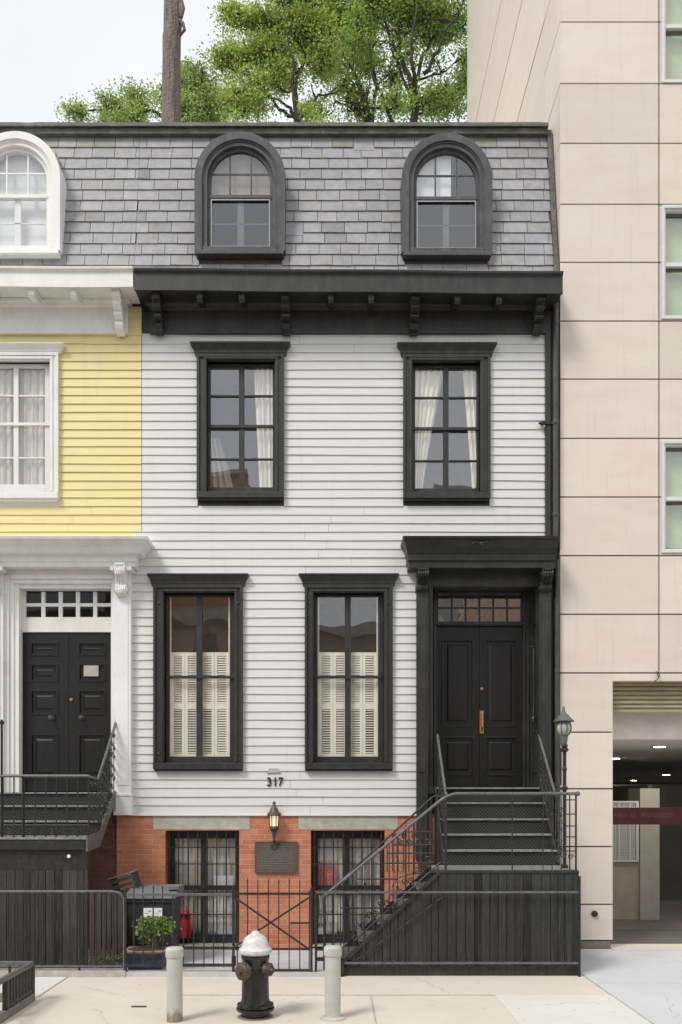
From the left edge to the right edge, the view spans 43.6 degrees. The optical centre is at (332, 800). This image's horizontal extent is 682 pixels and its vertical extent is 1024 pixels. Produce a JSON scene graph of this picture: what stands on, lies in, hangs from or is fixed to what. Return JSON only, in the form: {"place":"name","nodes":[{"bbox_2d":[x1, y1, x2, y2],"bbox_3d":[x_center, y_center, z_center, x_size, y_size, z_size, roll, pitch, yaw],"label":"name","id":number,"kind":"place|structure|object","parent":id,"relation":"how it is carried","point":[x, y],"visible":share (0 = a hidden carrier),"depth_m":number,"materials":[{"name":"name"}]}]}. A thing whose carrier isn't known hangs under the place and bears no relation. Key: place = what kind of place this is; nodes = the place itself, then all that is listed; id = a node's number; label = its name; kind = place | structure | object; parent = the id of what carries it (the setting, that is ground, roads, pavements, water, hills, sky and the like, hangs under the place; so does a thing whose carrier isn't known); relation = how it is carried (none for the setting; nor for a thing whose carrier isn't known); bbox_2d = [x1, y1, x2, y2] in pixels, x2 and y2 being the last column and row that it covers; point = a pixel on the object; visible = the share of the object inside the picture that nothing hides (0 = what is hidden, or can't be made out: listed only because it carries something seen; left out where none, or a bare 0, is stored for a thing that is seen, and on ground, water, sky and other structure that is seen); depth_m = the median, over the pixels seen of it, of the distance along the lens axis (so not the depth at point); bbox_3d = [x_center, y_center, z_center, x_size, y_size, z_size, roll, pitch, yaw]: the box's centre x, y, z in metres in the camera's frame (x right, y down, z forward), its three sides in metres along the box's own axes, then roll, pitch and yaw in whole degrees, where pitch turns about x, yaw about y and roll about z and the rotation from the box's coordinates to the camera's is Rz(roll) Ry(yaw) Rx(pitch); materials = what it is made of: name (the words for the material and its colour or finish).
{"place":"outdoors","nodes":[
{"label":"outdoors","id":0,"kind":"place"},
{"bbox_2d":[0,122,153,948],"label":"row house","id":1,"kind":"structure","parent":0,"point":[73,551],"depth_m":12.09,"materials":[{"name":"yellow wood"}]},
{"bbox_2d":[0,369,12,483],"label":"curtain","id":2,"kind":"object","parent":1,"relation":"hanging from","point":[6,432],"visible":0.94,"depth_m":12.23,"materials":[{"name":"white fabric"}]},
{"bbox_2d":[20,369,44,483],"bbox_3d":[-4.280,-5.292,12.248,0.459,1.872,0.058,0,0,0],"label":"curtain","id":3,"kind":"object","parent":1,"relation":"hanging from","point":[32,438],"visible":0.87,"depth_m":12.24,"materials":[{"name":"white fabric"}]},
{"bbox_2d":[0,342,65,501],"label":"window","id":4,"kind":"structure","parent":1,"relation":"in","point":[50,352],"depth_m":12.05,"materials":[{"name":"white paint"}]},
{"bbox_2d":[23,633,68,790],"bbox_3d":[-4.127,-1.279,12.230,0.656,2.277,0.140,0,0,0],"label":"door","id":5,"kind":"structure","parent":1,"relation":"in","point":[45,655],"depth_m":12.25,"materials":[{"name":"black paint"}]},
{"bbox_2d":[69,633,110,790],"bbox_3d":[-3.475,-1.279,12.230,0.641,2.277,0.140,0,0,0],"label":"door","id":6,"kind":"structure","parent":1,"relation":"in","point":[89,653],"depth_m":12.25,"materials":[{"name":"black paint"}]},
{"bbox_2d":[117,894,129,960],"bbox_3d":[-2.765,1.661,11.250,0.172,0.818,0.440,0,0,0],"label":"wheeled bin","id":7,"kind":"object","parent":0,"point":[128,940],"visible":0.01,"depth_m":11.15,"materials":[{"name":"black plastic"}]},
{"bbox_2d":[107,869,141,896],"bbox_3d":[-2.721,1.111,11.220,0.419,0.409,0.300,0,0,0],"label":"slatted crate","id":8,"kind":"object","parent":7,"relation":"on","point":[116,886],"visible":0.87,"depth_m":11.08,"materials":[{"name":"grey wood"}]},
{"bbox_2d":[0,0,466,121],"label":"sky","id":9,"kind":"structure","parent":0,"point":[50,50],"materials":[{"name":"white"}]},
{"bbox_2d":[0,949,608,1023],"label":"pavement","id":10,"kind":"structure","parent":0,"point":[72,1000],"depth_m":9.03,"materials":[{"name":"beige concrete"}]},
{"bbox_2d":[0,961,34,1023],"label":"tree guard","id":11,"kind":"object","parent":10,"relation":"on","point":[17,994],"visible":1,"depth_m":8.57,"materials":[{"name":"paint"}]},
{"bbox_2d":[0,977,65,996],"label":"pavement slab","id":12,"kind":"structure","parent":10,"relation":"on","point":[42,984],"depth_m":9.80,"materials":[{"name":"concrete"}]},
{"bbox_2d":[0,719,116,964],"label":"stoop","id":13,"kind":"object","parent":10,"relation":"on","point":[50,840],"visible":1,"depth_m":10.65,"materials":[{"name":"metal"}]},
{"bbox_2d":[0,968,127,976],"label":"fence kerb","id":14,"kind":"structure","parent":10,"relation":"on","point":[82,972],"depth_m":10.16,"materials":[{"name":"concrete"}]},
{"bbox_2d":[0,890,123,970],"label":"iron fence","id":15,"kind":"object","parent":14,"relation":"on","point":[78,892],"visible":0.93,"depth_m":10.19,"materials":[{"name":"metal"}]},
{"bbox_2d":[165,946,183,1022],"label":"bollard","id":16,"kind":"object","parent":10,"relation":"on","point":[174,955],"visible":1,"depth_m":8.08,"materials":[{"name":"white metal"}]},
{"bbox_2d":[94,948,322,969],"bbox_3d":[-1.475,2.094,11.215,3.050,0.012,1.750,0,0,0],"label":"areaway","id":17,"kind":"object","parent":10,"relation":"on","point":[273,958],"visible":0.14,"depth_m":11.24,"materials":[{"name":"concrete"}]},
{"bbox_2d":[81,953,130,967],"bbox_3d":[-2.741,1.964,10.391,0.674,0.240,0.190,0,0,0],"label":"weed patch","id":18,"kind":"object","parent":17,"relation":"on","point":[119,958],"visible":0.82,"depth_m":10.36,"materials":[{"name":"green plant"}]},
{"bbox_2d":[89,893,122,964],"bbox_3d":[-2.820,1.598,10.630,0.424,0.924,0.060,0,0,0],"label":"board fence","id":19,"kind":"object","parent":17,"relation":"on","point":[100,927],"visible":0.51,"depth_m":10.60,"materials":[{"name":"black wood"}]},
{"bbox_2d":[122,945,169,969],"bbox_3d":[-2.285,1.923,10.480,0.520,0.314,0.362,0,0,0],"label":"planter","id":20,"kind":"object","parent":17,"relation":"on","point":[148,954],"visible":0.51,"depth_m":10.33,"materials":[{"name":"blue ceramic"}]},
{"bbox_2d":[131,915,181,946],"bbox_3d":[-2.164,1.604,10.485,0.610,0.429,0.400,0,0,9],"label":"shrub","id":21,"kind":"object","parent":20,"relation":"in","point":[148,930],"visible":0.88,"depth_m":10.44,"materials":[{"name":"green plant"}]},
{"bbox_2d":[127,884,183,961],"bbox_3d":[-2.307,1.592,11.140,0.663,1.016,0.656,0,0,0],"label":"wheeled bin","id":22,"kind":"object","parent":17,"relation":"on","point":[167,900],"visible":0.35,"depth_m":10.87,"materials":[{"name":"black plastic"}]},
{"bbox_2d":[126,970,324,976],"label":"fence kerb","id":23,"kind":"structure","parent":10,"relation":"on","point":[187,973],"depth_m":10.17,"materials":[{"name":"concrete"}]},
{"bbox_2d":[124,885,316,971],"bbox_3d":[-1.343,1.548,10.200,2.308,1.084,0.030,0,0,0],"label":"iron fence","id":24,"kind":"object","parent":23,"relation":"on","point":[162,894],"visible":1,"depth_m":10.19,"materials":[{"name":"metal"}]},
{"bbox_2d":[228,878,309,970],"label":"iron gate","id":25,"kind":"structure","parent":24,"relation":"attached to","point":[247,893],"depth_m":10.19,"materials":[{"name":"black metal"}]},
{"bbox_2d":[235,930,274,1020],"bbox_3d":[-0.750,1.692,8.299,0.392,0.857,0.394,0,0,0],"label":"fire hydrant","id":26,"kind":"object","parent":10,"relation":"on","point":[254,969],"visible":1,"depth_m":8.19,"materials":[{"name":"black metal"}]},
{"bbox_2d":[320,945,345,1021],"bbox_3d":[-0.003,1.757,8.240,0.247,0.725,0.247,0,0,0],"label":"bollard","id":27,"kind":"object","parent":10,"relation":"on","point":[332,954],"visible":0.99,"depth_m":8.17,"materials":[{"name":"grey paint"}]},
{"bbox_2d":[35,976,653,1023],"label":"pavement joint","id":28,"kind":"object","parent":10,"relation":"on","point":[389,995],"visible":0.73,"depth_m":9.21,"materials":[{"name":"concrete"}]},
{"bbox_2d":[87,954,677,1015],"bbox_3d":[1.268,2.092,9.242,7.781,0.001,3.076,0,0,-16],"label":"pavement crack","id":29,"kind":"object","parent":10,"relation":"on","point":[426,981],"visible":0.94,"depth_m":9.20,"materials":[{"name":"grey concrete"}]},
{"bbox_2d":[317,876,580,976],"bbox_3d":[1.381,1.499,10.208,3.156,1.202,0.044,0,0,0],"label":"iron fence","id":30,"kind":"object","parent":10,"relation":"on","point":[512,962],"visible":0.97,"depth_m":10.19,"materials":[{"name":"metal"}]},
{"bbox_2d":[322,734,579,975],"bbox_3d":[1.428,0.628,11.300,3.127,3.163,2.161,0,0,0],"label":"stoop","id":31,"kind":"object","parent":10,"relation":"on","point":[494,841],"visible":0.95,"depth_m":10.27,"materials":[{"name":"metal"}]},
{"bbox_2d":[553,706,573,867],"bbox_3d":[2.878,-0.171,10.650,0.260,2.033,0.256,0,0,0],"label":"lamp post","id":32,"kind":"object","parent":31,"relation":"on","point":[563,720],"visible":0.99,"depth_m":10.62,"materials":[{"name":"black metal"}]},
{"bbox_2d":[495,995,651,1023],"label":"pavement slab","id":33,"kind":"structure","parent":10,"relation":"on","point":[573,1009],"depth_m":8.54,"materials":[{"name":"concrete"}]},
{"bbox_2d":[467,0,681,947],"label":"stone building","id":34,"kind":"structure","parent":0,"point":[596,85],"depth_m":12.09,"materials":[{"name":"pink paint"}]},
{"bbox_2d":[611,801,638,861],"bbox_3d":[5.095,0.536,15.035,0.571,1.072,0.050,0,0,0],"label":"window","id":35,"kind":"structure","parent":34,"relation":"in","point":[625,846],"depth_m":15.02,"materials":[{"name":"white glass"}]},
{"bbox_2d":[613,808,681,824],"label":"hanging sign","id":36,"kind":"object","parent":34,"relation":"hanging from","point":[647,816],"visible":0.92,"depth_m":14.00,"materials":[{"name":"red metal"}]},
{"bbox_2d":[660,205,681,319],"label":"window","id":37,"kind":"structure","parent":34,"relation":"in","point":[671,215],"depth_m":12.27,"materials":[{"name":"white metal"}]},
{"bbox_2d":[660,440,681,552],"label":"window","id":38,"kind":"structure","parent":34,"relation":"in","point":[671,450],"depth_m":12.27,"materials":[{"name":"white metal"}]},
{"bbox_2d":[661,0,681,83],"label":"window","id":39,"kind":"structure","parent":34,"relation":"in","point":[671,10],"depth_m":12.27,"materials":[{"name":"white metal"}]},
{"bbox_2d":[581,949,681,1023],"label":"driveway","id":40,"kind":"structure","parent":0,"point":[653,974],"depth_m":10.12,"materials":[{"name":"concrete"}]},
{"bbox_2d":[581,899,681,948],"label":"garage floor","id":41,"kind":"structure","parent":0,"point":[666,928],"depth_m":13.97,"materials":[{"name":"grey concrete"}]},
{"bbox_2d":[610,944,681,950],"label":"garage threshold","id":42,"kind":"object","parent":41,"relation":"on","point":[646,947],"visible":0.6,"depth_m":12.14,"materials":[{"name":"beige concrete"}]},
{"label":"yard ground","id":43,"kind":"structure","parent":0,"visible":0},
{"bbox_2d":[53,48,251,121],"bbox_3d":[-5.081,-9.666,24.589,6.030,23.537,2.112,0,0,0],"label":"tree","id":44,"kind":"object","parent":43,"relation":"on","point":[197,99],"visible":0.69,"depth_m":24.35,"materials":[{"name":"green plant"}]},
{"bbox_2d":[161,0,185,121],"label":"bare trunk","id":45,"kind":"object","parent":43,"relation":"on","point":[173,24],"visible":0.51,"depth_m":20.82,"materials":[{"name":"brown plant"}]},
{"bbox_2d":[192,0,354,121],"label":"tree","id":46,"kind":"object","parent":43,"relation":"on","point":[271,48],"visible":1,"depth_m":20.91,"materials":[{"name":"green plant"}]},
{"bbox_2d":[117,122,563,947],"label":"row house","id":47,"kind":"structure","parent":43,"relation":"on","point":[321,644],"depth_m":12.09,"materials":[{"name":"white paint"}]},
{"bbox_2d":[179,904,190,937],"bbox_3d":[-2.135,1.712,12.191,0.217,0.497,0.111,0,0,0],"label":"fire extinguisher","id":48,"kind":"object","parent":47,"relation":"in","point":[185,926],"visible":0.7,"depth_m":12.15,"materials":[{"name":"metal"}]},
{"bbox_2d":[147,573,248,770],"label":"window","id":49,"kind":"structure","parent":47,"relation":"in","point":[204,633],"depth_m":12.17,"materials":[{"name":"grey paint"}]},
{"bbox_2d":[166,831,238,947],"bbox_3d":[-1.855,1.267,12.230,1.049,1.696,0.260,0,0,0],"label":"window","id":50,"kind":"structure","parent":47,"relation":"in","point":[172,835],"depth_m":12.26,"materials":[{"name":"grey paint"}]},
{"bbox_2d":[175,839,234,933],"bbox_3d":[-1.851,1.210,12.372,0.960,1.481,0.058,0,0,0],"label":"curtain","id":51,"kind":"object","parent":47,"relation":"hanging from","point":[183,869],"visible":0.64,"depth_m":12.37,"materials":[{"name":"white fabric"}]},
{"bbox_2d":[211,438,232,486],"bbox_3d":[-1.615,-4.812,12.399,0.377,0.913,0.058,0,0,0],"label":"curtain","id":52,"kind":"object","parent":47,"relation":"hanging from","point":[220,475],"visible":0.65,"depth_m":12.39,"materials":[{"name":"white fabric"}]},
{"bbox_2d":[214,876,232,884],"bbox_3d":[-1.577,1.162,12.306,0.279,0.172,0.003,0,0,0],"label":"paper notice","id":53,"kind":"object","parent":47,"relation":"attached to","point":[221,880],"visible":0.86,"depth_m":12.30,"materials":[{"name":"white paper"}]},
{"bbox_2d":[217,930,231,933],"bbox_3d":[-1.562,1.896,12.320,0.239,0.068,0.040,0,0,0],"label":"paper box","id":54,"kind":"object","parent":47,"relation":"in","point":[221,931],"visible":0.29,"depth_m":12.30,"materials":[{"name":"white paper"}]},
{"bbox_2d":[190,341,290,501],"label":"window","id":55,"kind":"structure","parent":47,"relation":"in","point":[231,386],"depth_m":12.16,"materials":[{"name":"grey paint"}]},
{"bbox_2d":[254,368,272,486],"bbox_3d":[-0.979,-5.292,12.243,0.321,1.872,0.058,0,0,0],"label":"curtain","id":56,"kind":"object","parent":47,"relation":"hanging from","point":[263,380],"visible":0.88,"depth_m":12.24,"materials":[{"name":"white fabric"}]},
{"bbox_2d":[267,801,280,848],"bbox_3d":[-0.827,0.336,11.994,0.200,0.681,0.208,0,0,0],"label":"wall lantern","id":57,"kind":"object","parent":47,"relation":"attached to","point":[273,813],"depth_m":11.96,"materials":[{"name":"metal"}]},
{"bbox_2d":[267,777,282,785],"bbox_3d":[-0.818,-0.273,12.074,0.229,0.126,0.014,0,0,0],"label":"house number","id":58,"kind":"object","parent":47,"relation":"attached to","point":[281,778],"visible":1,"depth_m":12.07,"materials":[{"name":"black paint"}]},
{"bbox_2d":[255,841,296,872],"bbox_3d":[-0.807,0.793,12.082,0.597,0.440,0.038,0,0,0],"label":"wall plaque","id":59,"kind":"object","parent":47,"relation":"attached to","point":[282,858],"depth_m":12.07,"materials":[{"name":"grey metal"}]},
{"bbox_2d":[318,928,322,933],"bbox_3d":[-0.173,1.887,12.320,0.099,0.106,0.040,0,0,0],"label":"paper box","id":60,"kind":"object","parent":47,"relation":"in","point":[320,930],"visible":0.64,"depth_m":12.30,"materials":[{"name":"white paper"}]},
{"bbox_2d":[318,866,334,884],"bbox_3d":[-0.099,1.096,12.307,0.263,0.320,0.004,0,0,0],"label":"red poster","id":61,"kind":"object","parent":47,"relation":"attached to","point":[328,875],"visible":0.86,"depth_m":12.30,"materials":[{"name":"paper"}]},
{"bbox_2d":[311,831,384,947],"bbox_3d":[0.210,1.267,12.230,1.049,1.696,0.260,0,0,0],"label":"window","id":62,"kind":"structure","parent":47,"relation":"in","point":[345,836],"depth_m":12.26,"materials":[{"name":"grey paint"}]},
{"bbox_2d":[318,839,379,933],"bbox_3d":[0.214,1.210,12.372,0.960,1.481,0.058,0,0,0],"label":"curtain","id":63,"kind":"object","parent":47,"relation":"hanging from","point":[338,854],"visible":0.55,"depth_m":12.37,"materials":[{"name":"white fabric"}]},
{"bbox_2d":[299,573,398,770],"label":"window","id":64,"kind":"structure","parent":47,"relation":"in","point":[346,671],"depth_m":12.17,"materials":[{"name":"grey paint"}]},
{"bbox_2d":[415,369,442,487],"bbox_3d":[1.371,-5.292,12.243,0.478,1.872,0.058,0,0,0],"label":"curtain","id":65,"kind":"object","parent":47,"relation":"hanging from","point":[428,382],"visible":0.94,"depth_m":12.24,"materials":[{"name":"white fabric"}]},
{"bbox_2d":[397,342,496,501],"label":"window","id":66,"kind":"structure","parent":47,"relation":"in","point":[447,478],"depth_m":12.13,"materials":[{"name":"grey paint"}]},
{"bbox_2d":[437,626,478,786],"bbox_3d":[1.819,-1.372,12.450,0.615,2.344,0.060,0,0,0],"label":"door","id":67,"kind":"structure","parent":47,"relation":"in","point":[457,646],"depth_m":12.43,"materials":[{"name":"black paint"}]},
{"bbox_2d":[462,369,475,487],"bbox_3d":[1.993,-5.292,12.243,0.279,1.872,0.058,0,0,0],"label":"curtain","id":68,"kind":"object","parent":47,"relation":"hanging from","point":[469,378],"visible":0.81,"depth_m":12.24,"materials":[{"name":"white fabric"}]},
{"bbox_2d":[467,595,477,618],"bbox_3d":[2.083,-2.919,12.720,0.160,0.420,0.160,0,0,0],"label":"pendant lamp","id":69,"kind":"object","parent":47,"relation":"hanging from","point":[472,613],"visible":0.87,"depth_m":12.67,"materials":[{"name":"beige glass"}]},
{"bbox_2d":[486,609,514,620],"bbox_3d":[2.548,-2.817,13.015,0.433,0.225,0.030,0,0,0],"label":"wall picture","id":70,"kind":"object","parent":47,"relation":"attached to","point":[499,614],"depth_m":13.00,"materials":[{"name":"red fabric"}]},
{"bbox_2d":[479,626,521,786],"bbox_3d":[2.445,-1.372,12.419,0.624,2.344,0.122,0,0,0],"label":"door","id":71,"kind":"structure","parent":47,"relation":"in","point":[500,647],"depth_m":12.43,"materials":[{"name":"black paint"}]},
{"bbox_2d":[291,0,410,121],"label":"tree","id":72,"kind":"object","parent":43,"relation":"on","point":[361,92],"visible":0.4,"depth_m":22.59,"materials":[{"name":"green plant"}]},
{"bbox_2d":[333,0,466,121],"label":"tree","id":73,"kind":"object","parent":43,"relation":"on","point":[439,21],"visible":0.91,"depth_m":21.55,"materials":[{"name":"green plant"}]}
]}

